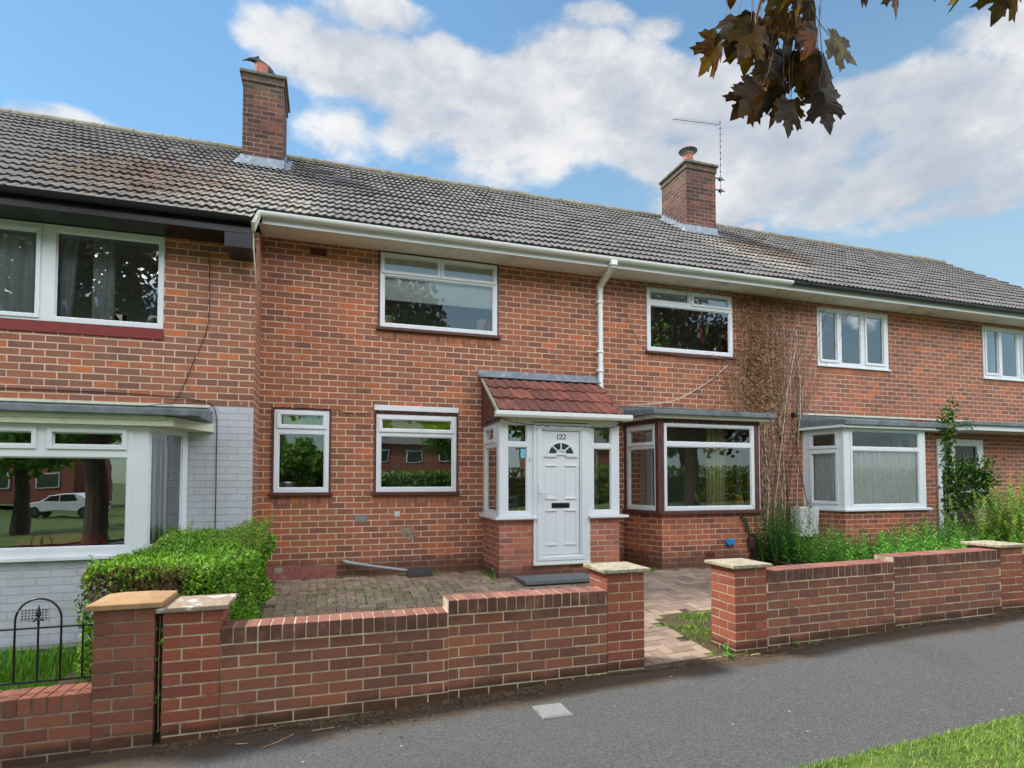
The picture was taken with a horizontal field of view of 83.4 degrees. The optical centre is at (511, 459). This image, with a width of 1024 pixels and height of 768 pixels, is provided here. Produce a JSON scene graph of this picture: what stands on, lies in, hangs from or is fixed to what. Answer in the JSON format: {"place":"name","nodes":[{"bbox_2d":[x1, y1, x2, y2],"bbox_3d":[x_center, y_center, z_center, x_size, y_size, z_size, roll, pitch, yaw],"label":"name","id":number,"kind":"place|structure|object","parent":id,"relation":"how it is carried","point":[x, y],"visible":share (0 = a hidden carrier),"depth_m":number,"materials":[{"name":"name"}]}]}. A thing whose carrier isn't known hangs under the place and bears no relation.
{"place":"outdoors","nodes":[
{"label":"outdoors","id":0,"kind":"place"},
{"bbox_2d":[0,641,92,651],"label":"path","id":1,"kind":"structure","parent":0,"point":[48,645],"depth_m":5.61,"materials":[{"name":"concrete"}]},
{"bbox_2d":[0,641,92,690],"bbox_3d":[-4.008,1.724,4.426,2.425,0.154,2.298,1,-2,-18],"label":"grass","id":2,"kind":"structure","parent":0,"point":[27,660],"depth_m":4.89,"materials":[{"name":"green plant"}]},
{"bbox_2d":[53,657,91,685],"bbox_3d":[-3.026,1.690,5.193,1.240,0.001,3.140,1,-2,-18],"label":"bed","id":3,"kind":"object","parent":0,"point":[65,682],"visible":0.01,"depth_m":4.33,"materials":[{"name":"soil"}]},
{"bbox_2d":[73,511,276,683],"bbox_3d":[-2.997,1.168,5.523,1.283,1.225,2.528,1,-2,-18],"label":"hedge","id":4,"kind":"object","parent":3,"relation":"on","point":[228,560],"visible":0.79,"depth_m":4.66,"materials":[{"name":"green plant"}]},
{"bbox_2d":[267,572,498,617],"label":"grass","id":5,"kind":"structure","parent":0,"point":[366,596],"depth_m":6.49,"materials":[{"name":"green plant"}]},
{"bbox_2d":[0,0,1023,287],"label":"sky","id":6,"kind":"structure","parent":0,"point":[577,100],"materials":[{"name":"blue"}]},
{"bbox_2d":[16,612,1023,767],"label":"pavement","id":7,"kind":"structure","parent":0,"point":[779,710],"depth_m":3.71,"materials":[{"name":"grey asphalt"}]},
{"bbox_2d":[262,734,293,748],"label":"twig","id":8,"kind":"object","parent":7,"relation":"on","point":[278,741],"visible":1,"depth_m":3.56,"materials":[{"name":"brown wood"}]},
{"bbox_2d":[532,703,572,719],"bbox_3d":[0.271,1.700,3.880,0.210,0.026,0.220,1,-2,-18],"label":"utility cover","id":9,"kind":"object","parent":7,"relation":"on","point":[550,711],"visible":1,"depth_m":3.86,"materials":[{"name":"concrete"}]},
{"bbox_2d":[150,610,1023,757],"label":"litter","id":10,"kind":"object","parent":7,"relation":"on","point":[314,722],"visible":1,"depth_m":4.16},
{"bbox_2d":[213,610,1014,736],"bbox_3d":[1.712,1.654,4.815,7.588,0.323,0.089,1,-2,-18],"label":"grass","id":11,"kind":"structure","parent":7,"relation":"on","point":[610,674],"depth_m":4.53,"materials":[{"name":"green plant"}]},
{"bbox_2d":[722,640,815,658],"bbox_3d":[2.223,1.632,5.013,0.975,0.107,0.239,1,-2,-18],"label":"weed plant","id":12,"kind":"object","parent":7,"relation":"on","point":[727,653],"visible":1,"depth_m":4.97,"materials":[{"name":"green plant"}]},
{"bbox_2d":[258,561,782,665],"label":"block paving","id":13,"kind":"structure","parent":0,"point":[671,592],"depth_m":6.65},
{"bbox_2d":[406,568,432,577],"bbox_3d":[-1.259,1.522,7.783,0.340,0.074,0.299,1,-2,-18],"label":"gully cover","id":14,"kind":"object","parent":13,"relation":"on","point":[417,572],"visible":1,"depth_m":7.71,"materials":[{"name":"grey metal"}]},
{"bbox_2d":[286,573,654,626],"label":"litter","id":15,"kind":"object","parent":13,"relation":"on","point":[413,591],"visible":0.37,"depth_m":6.82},
{"bbox_2d":[515,572,589,584],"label":"step slab","id":16,"kind":"structure","parent":13,"relation":"on","point":[553,578],"depth_m":7.27,"materials":[{"name":"concrete"}]},
{"bbox_2d":[655,611,732,655],"bbox_3d":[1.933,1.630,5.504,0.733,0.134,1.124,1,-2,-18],"label":"grass","id":17,"kind":"structure","parent":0,"point":[694,625],"depth_m":5.64,"materials":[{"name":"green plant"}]},
{"bbox_2d":[760,549,949,564],"bbox_3d":[8.965,1.562,9.366,10.180,0.100,3.760,1,-2,-18],"label":"soil bed","id":18,"kind":"object","parent":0,"point":[791,562],"visible":0.02,"depth_m":8.58,"materials":[{"name":"brown soil"}]},
{"bbox_2d":[753,498,809,562],"bbox_3d":[4.008,1.070,8.817,0.795,0.967,0.982,1,-2,-18],"label":"bush","id":19,"kind":"object","parent":18,"relation":"on","point":[775,544],"visible":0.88,"depth_m":8.68,"materials":[{"name":"green plant"}]},
{"bbox_2d":[771,493,821,553],"bbox_3d":[4.749,1.070,9.747,0.847,1.033,0.531,0,-2,-9],"label":"bush","id":20,"kind":"object","parent":18,"relation":"on","point":[791,518],"visible":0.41,"depth_m":9.71,"materials":[{"name":"green plant"}]},
{"bbox_2d":[808,512,850,561],"bbox_3d":[4.627,1.133,8.395,0.580,0.809,0.470,0,-2,-1],"label":"dry bush","id":21,"kind":"object","parent":18,"relation":"on","point":[828,535],"visible":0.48,"depth_m":8.35,"materials":[{"name":"green plant"}]},
{"bbox_2d":[817,523,866,561],"bbox_3d":[4.712,1.183,8.284,0.688,0.702,0.495,1,-2,-18],"label":"bush","id":22,"kind":"object","parent":18,"relation":"on","point":[842,536],"visible":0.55,"depth_m":8.28,"materials":[{"name":"green plant"}]},
{"bbox_2d":[767,513,1023,563],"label":"weeds","id":23,"kind":"object","parent":18,"relation":"on","point":[936,542],"visible":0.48,"depth_m":8.17,"materials":[{"name":"green plant"}]},
{"bbox_2d":[935,395,1009,545],"bbox_3d":[8.102,0.260,10.142,1.256,2.860,0.542,0,-2,10],"label":"climbing rose","id":24,"kind":"object","parent":18,"relation":"on","point":[952,474],"visible":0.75,"depth_m":10.14,"materials":[{"name":"green plant"}]},
{"bbox_2d":[938,469,1023,547],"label":"golden shrub","id":25,"kind":"object","parent":18,"relation":"on","point":[998,522],"visible":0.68,"depth_m":9.01,"materials":[{"name":"green plant"}]},
{"bbox_2d":[786,711,1023,767],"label":"grass verge","id":26,"kind":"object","parent":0,"point":[924,763],"depth_m":3.11,"materials":[{"name":"green plant"}]},
{"bbox_3d":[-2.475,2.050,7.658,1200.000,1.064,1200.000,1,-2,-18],"label":"ground","id":27,"kind":"structure","parent":0,"visible":0},
{"bbox_2d":[0,591,177,767],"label":"garden wall","id":28,"kind":"structure","parent":27,"relation":"on","point":[110,707],"depth_m":3.51,"materials":[{"name":"brick"}]},
{"bbox_2d":[0,598,93,685],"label":"railing","id":29,"kind":"object","parent":28,"relation":"on","point":[39,619],"visible":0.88,"depth_m":3.51,"materials":[{"name":"black metal"}]},
{"bbox_2d":[0,61,292,653],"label":"terraced house","id":30,"kind":"structure","parent":27,"relation":"on","point":[78,461],"depth_m":6.72,"materials":[{"name":"brick"}]},
{"bbox_2d":[0,229,36,312],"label":"curtain","id":31,"kind":"object","parent":30,"relation":"hanging from","point":[17,267],"visible":0.77,"depth_m":6.33,"materials":[{"name":"grey fabric"}]},
{"bbox_2d":[12,533,104,547],"bbox_3d":[-4.655,0.886,5.919,0.758,0.250,0.200,1,-2,-18],"label":"window sill item","id":32,"kind":"object","parent":30,"relation":"on","point":[67,539],"visible":0.61,"depth_m":5.85,"materials":[{"name":"red fabric"}]},
{"bbox_2d":[59,234,79,316],"bbox_3d":[-5.011,-2.069,6.512,0.180,1.070,0.060,1,-2,-18],"label":"curtain","id":33,"kind":"object","parent":30,"relation":"hanging from","point":[69,255],"visible":0.85,"depth_m":6.51,"materials":[{"name":"grey fabric"}]},
{"bbox_2d":[0,218,164,328],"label":"window","id":34,"kind":"structure","parent":30,"relation":"in","point":[47,240],"depth_m":6.33,"materials":[{"name":"white plastic"}]},
{"bbox_2d":[92,237,115,319],"bbox_3d":[-4.718,-2.064,6.648,0.220,1.070,0.040,1,-2,-18],"label":"curtain","id":35,"kind":"object","parent":30,"relation":"hanging from","point":[103,287],"visible":0.77,"depth_m":6.65,"materials":[{"name":"grey fabric"}]},
{"bbox_2d":[0,398,213,653],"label":"bay window","id":36,"kind":"structure","parent":30,"relation":"in","point":[26,573],"depth_m":5.78,"materials":[{"name":"paint"}]},
{"bbox_2d":[0,387,216,529],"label":"cable","id":37,"kind":"object","parent":30,"relation":"attached to","point":[152,395],"visible":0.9,"depth_m":6.63,"materials":[{"name":"black plastic"}]},
{"bbox_2d":[114,315,126,320],"bbox_3d":[-4.540,-1.613,6.667,0.120,0.130,0.020,1,-2,-18],"label":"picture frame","id":38,"kind":"object","parent":30,"relation":"on","point":[120,317],"visible":0.46,"depth_m":6.66,"materials":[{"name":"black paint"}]},
{"bbox_2d":[146,314,154,322],"bbox_3d":[-4.236,-1.621,6.734,0.120,0.170,0.120,1,-2,-18],"label":"figurine","id":39,"kind":"object","parent":30,"relation":"on","point":[150,319],"visible":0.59,"depth_m":6.71,"materials":[{"name":"beige ceramic"}]},
{"bbox_2d":[150,433,167,542],"bbox_3d":[-3.908,0.292,6.359,0.160,1.240,0.070,1,-2,-18],"label":"curtain","id":40,"kind":"object","parent":30,"relation":"hanging from","point":[158,508],"visible":0.84,"depth_m":6.36,"materials":[{"name":"white fabric"}]},
{"bbox_2d":[139,402,200,406],"bbox_3d":[-3.708,-0.606,6.296,0.104,0.177,0.877,-1,-2,16],"label":"cable","id":41,"kind":"object","parent":30,"relation":"on","point":[170,403],"visible":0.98,"depth_m":6.23,"materials":[{"name":"black plastic"}]},
{"bbox_2d":[174,255,209,400],"bbox_3d":[-3.742,-1.575,6.737,0.351,1.802,0.012,1,-2,-19],"label":"cable","id":42,"kind":"object","parent":30,"relation":"attached to","point":[206,329],"visible":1,"depth_m":6.78,"materials":[{"name":"black plastic"}]},
{"bbox_2d":[242,56,274,73],"bbox_3d":[-4.436,-6.903,10.088,0.547,0.373,0.102,1,-2,-18],"label":"bird","id":43,"kind":"object","parent":30,"relation":"on","point":[254,60],"visible":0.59,"depth_m":10.04},
{"bbox_2d":[155,561,649,744],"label":"garden wall","id":44,"kind":"structure","parent":27,"relation":"on","point":[220,672],"depth_m":4.02,"materials":[{"name":"brick"}]},
{"bbox_2d":[154,616,163,731],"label":"ivy","id":45,"kind":"object","parent":44,"relation":"attached to","point":[158,676],"visible":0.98,"depth_m":3.62,"materials":[{"name":"green plant"}]},
{"bbox_2d":[257,146,793,602],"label":"terraced house","id":46,"kind":"structure","parent":27,"relation":"on","point":[331,338],"depth_m":8.34,"materials":[{"name":"brick"}]},
{"bbox_2d":[281,482,295,486],"bbox_3d":[-2.981,0.324,7.663,0.200,0.070,0.200,1,-2,-18],"label":"bowl","id":47,"kind":"object","parent":46,"relation":"on","point":[288,484],"visible":1,"depth_m":7.60,"materials":[{"name":"white plastic"}]},
{"bbox_2d":[273,409,328,492],"bbox_3d":[-2.794,-0.115,7.645,0.686,1.093,0.079,1,-2,-18],"label":"window","id":48,"kind":"structure","parent":46,"relation":"in","point":[279,428],"depth_m":7.62,"materials":[{"name":"white plastic"}]},
{"bbox_2d":[282,416,321,424],"bbox_3d":[-2.807,-0.528,7.691,0.610,0.205,0.006,1,-2,-18],"label":"window pane","id":49,"kind":"structure","parent":46,"relation":"attached to","point":[302,420],"depth_m":7.69,"materials":[{"name":"glass"}]},
{"bbox_2d":[269,405,458,489],"bbox_3d":[-1.964,-0.132,7.867,2.513,1.160,0.029,1,-2,-18],"label":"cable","id":50,"kind":"object","parent":46,"relation":"attached to","point":[333,412],"visible":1,"depth_m":7.71,"materials":[{"name":"black"}]},
{"bbox_2d":[342,559,407,571],"bbox_3d":[-1.847,1.426,7.745,0.882,0.181,0.082,0,-2,-6],"label":"waste pipe","id":51,"kind":"object","parent":46,"relation":"attached to","point":[368,565],"visible":0.97,"depth_m":7.73,"materials":[{"name":"grey plastic"}]},
{"bbox_2d":[385,315,391,322],"bbox_3d":[-1.766,-1.960,8.147,0.120,0.190,0.020,1,-2,-18],"label":"wooden board","id":52,"kind":"object","parent":46,"relation":"attached to","point":[388,318],"visible":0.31,"depth_m":8.14,"materials":[{"name":"brown wood"}]},
{"bbox_2d":[403,476,412,486],"bbox_3d":[-1.488,0.326,8.247,0.138,0.209,0.018,1,-2,-18],"label":"tap","id":53,"kind":"object","parent":46,"relation":"attached to","point":[404,480],"visible":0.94,"depth_m":8.23,"materials":[{"name":"metal"}]},
{"bbox_2d":[391,437,436,486],"bbox_3d":[-1.629,0.605,9.579,0.750,1.950,0.040,1,-2,-18],"label":"window pane","id":54,"kind":"structure","parent":46,"relation":"attached to","point":[415,459],"depth_m":9.60,"materials":[{"name":"clear glass"}]},
{"bbox_2d":[376,414,455,491],"bbox_3d":[-1.341,-0.090,8.110,1.123,1.076,0.079,1,-2,-18],"label":"window","id":55,"kind":"structure","parent":46,"relation":"in","point":[380,431],"depth_m":8.08,"materials":[{"name":"white plastic"}]},
{"bbox_2d":[383,420,449,429],"bbox_3d":[-1.350,-0.496,8.156,1.070,0.195,0.006,1,-2,-18],"label":"window pane","id":56,"kind":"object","parent":46,"relation":"attached to","point":[416,425],"visible":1,"depth_m":8.15,"materials":[{"name":"clear glass"}]},
{"bbox_2d":[385,264,491,309],"bbox_3d":[-1.048,-2.563,8.339,1.630,0.630,0.006,1,-2,-18],"label":"roller blind","id":57,"kind":"object","parent":46,"relation":"attached to","point":[419,291],"visible":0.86,"depth_m":8.32,"materials":[{"name":"white fabric"}]},
{"bbox_2d":[385,258,491,275],"bbox_3d":[-1.047,-2.815,8.346,1.590,0.125,0.040,1,-2,-18],"label":"roller blind","id":58,"kind":"object","parent":46,"relation":"attached to","point":[417,264],"visible":0.71,"depth_m":8.30,"materials":[{"name":"beige fabric"}]},
{"bbox_2d":[380,252,496,334],"bbox_3d":[-1.034,-2.369,8.292,1.698,1.060,0.079,1,-2,-18],"label":"window","id":59,"kind":"structure","parent":46,"relation":"in","point":[441,263],"depth_m":8.26,"materials":[{"name":"white plastic"}]},
{"bbox_2d":[0,131,944,411],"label":"moss","id":60,"kind":"object","parent":46,"relation":"on","point":[216,191],"visible":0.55,"depth_m":7.80,"materials":[{"name":"plant"}]},
{"bbox_2d":[476,319,483,330],"bbox_3d":[-0.470,-1.979,8.563,0.120,0.240,0.020,1,-2,-18],"label":"ornament","id":61,"kind":"object","parent":46,"relation":"attached to","point":[480,324],"visible":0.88,"depth_m":8.55,"materials":[{"name":"grey wood"}]},
{"bbox_2d":[483,319,491,330],"bbox_3d":[-0.366,-1.973,8.607,0.165,0.250,0.127,1,-2,-18],"label":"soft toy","id":62,"kind":"object","parent":46,"relation":"on","point":[488,326],"visible":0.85,"depth_m":8.57,"materials":[{"name":"pink fabric"}]},
{"bbox_2d":[496,496,519,516],"bbox_3d":[-0.020,0.988,8.015,0.370,0.970,0.350,1,-2,-18],"label":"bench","id":63,"kind":"object","parent":46,"relation":"on","point":[517,504],"visible":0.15,"depth_m":8.21,"materials":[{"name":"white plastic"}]},
{"bbox_2d":[521,449,524,457],"bbox_3d":[0.145,-0.088,7.732,0.064,0.120,0.002,1,-2,-18],"label":"sticker","id":64,"kind":"object","parent":46,"relation":"attached to","point":[522,453],"visible":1,"depth_m":7.73,"materials":[{"name":"teal"}]},
{"bbox_2d":[539,431,578,554],"bbox_3d":[0.646,0.445,7.845,0.610,1.678,0.128,1,-2,-18],"label":"front door","id":65,"kind":"structure","parent":46,"relation":"in","point":[560,450],"depth_m":7.87,"materials":[{"name":"white plastic"}]},
{"bbox_2d":[500,418,623,429],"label":"string lights","id":66,"kind":"object","parent":46,"relation":"attached to","point":[564,426],"visible":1,"depth_m":7.84,"materials":[{"name":"black"}]},
{"bbox_2d":[629,365,727,404],"bbox_3d":[2.710,-1.223,9.253,2.089,0.811,0.135,1,-2,-29],"label":"cable","id":67,"kind":"object","parent":46,"relation":"attached to","point":[680,397],"visible":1,"depth_m":9.28,"materials":[{"name":"grey plastic"}]},
{"bbox_2d":[650,292,726,314],"bbox_3d":[2.952,-2.631,9.623,1.570,0.280,0.006,1,-2,-18],"label":"roller blind","id":68,"kind":"object","parent":46,"relation":"attached to","point":[683,299],"visible":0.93,"depth_m":9.60,"materials":[{"name":"white fabric"}]},
{"bbox_2d":[646,287,732,356],"bbox_3d":[2.965,-2.277,9.570,1.656,1.048,0.079,1,-2,-18],"label":"window","id":69,"kind":"structure","parent":46,"relation":"in","point":[690,305],"depth_m":9.56,"materials":[{"name":"white plastic"}]},
{"bbox_2d":[616,404,776,569],"bbox_3d":[2.933,0.565,8.987,2.478,2.885,0.928,1,-2,-18],"label":"bay window","id":70,"kind":"structure","parent":46,"relation":"in","point":[661,536],"depth_m":8.68,"materials":[{"name":"brick"}]},
{"bbox_2d":[694,487,704,505],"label":"potted plant","id":71,"kind":"object","parent":46,"relation":"on","point":[700,502],"visible":0.91,"depth_m":8.70,"materials":[{"name":"green plant"}]},
{"bbox_2d":[674,117,724,194],"bbox_3d":[4.092,-6.735,12.592,1.363,1.700,0.200,1,-2,-21],"label":"tv aerial","id":72,"kind":"object","parent":46,"relation":"attached to","point":[720,179],"visible":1,"depth_m":12.76,"materials":[{"name":"grey metal"}]},
{"bbox_2d":[697,314,707,343],"bbox_3d":[3.212,-2.213,9.697,0.212,0.570,0.019,1,-2,-18],"label":"dream catcher","id":73,"kind":"object","parent":46,"relation":"hanging from","point":[703,316],"visible":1,"depth_m":9.69,"materials":[{"name":"grey wood"}]},
{"bbox_2d":[659,419,759,425],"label":"string lights","id":74,"kind":"object","parent":46,"relation":"attached to","point":[710,422],"visible":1,"depth_m":8.68,"materials":[{"name":"black"}]},
{"bbox_2d":[705,428,724,505],"bbox_3d":[3.192,0.109,9.019,0.340,1.300,0.059,1,-2,-18],"label":"curtain","id":75,"kind":"object","parent":46,"relation":"hanging from","point":[715,476],"visible":0.82,"depth_m":9.01,"materials":[{"name":"beige fabric"}]},
{"bbox_2d":[725,539,734,544],"bbox_3d":[3.308,1.244,8.731,0.150,0.099,0.060,1,-2,-18],"label":"blue pipe end","id":76,"kind":"object","parent":46,"relation":"attached to","point":[729,541],"visible":1,"depth_m":8.70,"materials":[{"name":"blue plastic"}]},
{"bbox_2d":[614,279,849,545],"bbox_3d":[3.992,-0.696,9.612,4.854,4.473,0.470,1,-2,-18],"label":"dead creeper","id":77,"kind":"object","parent":46,"relation":"attached to","point":[761,403],"visible":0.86,"depth_m":9.95,"materials":[{"name":"brown plant"}]},
{"bbox_2d":[733,495,743,504],"bbox_3d":[3.546,0.661,9.008,0.170,0.215,0.170,1,-2,-18],"label":"jar","id":78,"kind":"object","parent":46,"relation":"on","point":[738,500],"visible":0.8,"depth_m":8.95,"materials":[{"name":"yellow glass"}]},
{"bbox_2d":[740,486,762,545],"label":"ivy","id":79,"kind":"object","parent":46,"relation":"attached to","point":[747,525],"visible":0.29,"depth_m":8.83,"materials":[{"name":"green plant"}]},
{"bbox_2d":[747,537,758,560],"bbox_3d":[3.750,1.405,8.845,0.276,0.443,0.078,1,-2,-18],"label":"junction box","id":80,"kind":"object","parent":46,"relation":"attached to","point":[751,543],"visible":0.79,"depth_m":8.80,"materials":[{"name":"brown plastic"}]},
{"bbox_2d":[638,214,1023,564],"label":"terraced house","id":81,"kind":"structure","parent":27,"relation":"on","point":[908,356],"depth_m":11.05,"materials":[{"name":"brick"}]},
{"bbox_2d":[790,412,797,417],"bbox_3d":[4.924,-0.785,10.038,0.100,0.097,0.080,1,-2,-18],"label":"alarm sensor","id":82,"kind":"object","parent":81,"relation":"attached to","point":[794,415],"visible":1,"depth_m":10.01,"materials":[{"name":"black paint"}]},
{"bbox_2d":[790,434,818,536],"bbox_3d":[4.940,0.424,9.852,0.448,1.770,0.411,1,-2,-18],"label":"meter box","id":83,"kind":"object","parent":81,"relation":"attached to","point":[812,514],"visible":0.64,"depth_m":9.64,"materials":[{"name":"white plastic"}]},
{"bbox_2d":[800,507,818,536],"bbox_3d":[4.989,1.042,9.637,0.404,0.499,0.014,1,-2,-18],"label":"door","id":84,"kind":"structure","parent":83,"relation":"in","point":[816,510],"depth_m":9.63,"materials":[{"name":"white plastic"}]},
{"bbox_2d":[814,454,835,500],"bbox_3d":[5.414,0.280,9.878,0.007,1.000,0.567,1,-2,-32],"label":"curtain","id":85,"kind":"object","parent":81,"relation":"hanging from","point":[824,479],"visible":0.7,"depth_m":9.91,"materials":[{"name":"fabric"}]},
{"bbox_2d":[816,307,888,369],"bbox_3d":[6.300,-2.236,10.637,1.690,1.052,0.079,1,-2,-18],"label":"window","id":86,"kind":"structure","parent":81,"relation":"in","point":[862,316],"depth_m":10.67,"materials":[{"name":"white plastic"}]},
{"bbox_2d":[853,451,916,503],"bbox_3d":[6.391,0.280,9.875,1.600,1.000,0.044,1,-2,-18],"label":"curtain","id":87,"kind":"object","parent":81,"relation":"hanging from","point":[884,477],"visible":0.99,"depth_m":9.87,"materials":[{"name":"fabric"}]},
{"bbox_2d":[798,413,1014,555],"bbox_3d":[8.078,0.627,10.663,6.100,2.885,0.864,1,-2,-18],"label":"bay window","id":88,"kind":"structure","parent":81,"relation":"in","point":[908,436],"depth_m":9.81,"materials":[{"name":"plastic"}]},
{"bbox_2d":[955,446,977,535],"bbox_3d":[8.974,0.626,11.408,0.630,1.810,0.064,1,-2,-18],"label":"front door","id":89,"kind":"structure","parent":81,"relation":"in","point":[961,452],"depth_m":11.40,"materials":[{"name":"white plastic"}]},
{"bbox_2d":[987,337,995,372],"bbox_3d":[10.020,-2.131,12.078,0.800,0.900,0.040,1,-2,-18],"label":"curtain","id":90,"kind":"object","parent":81,"relation":"hanging from","point":[991,355],"visible":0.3,"depth_m":12.10,"materials":[{"name":"white fabric"}]},
{"bbox_2d":[982,326,1023,379],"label":"window","id":91,"kind":"structure","parent":81,"relation":"in","point":[1017,334],"depth_m":11.82,"materials":[{"name":"white plastic"}]},
{"bbox_2d":[704,540,1023,653],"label":"garden wall","id":92,"kind":"structure","parent":27,"relation":"on","point":[758,605],"depth_m":5.35,"materials":[{"name":"brick"}]},
{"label":"road","id":93,"kind":"structure","parent":0,"visible":0},
{"bbox_2d":[689,0,1020,137],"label":"copper maple","id":94,"kind":"object","parent":93,"relation":"on","point":[747,36],"visible":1,"depth_m":1.81,"materials":[{"name":"brown plant"}]}
]}

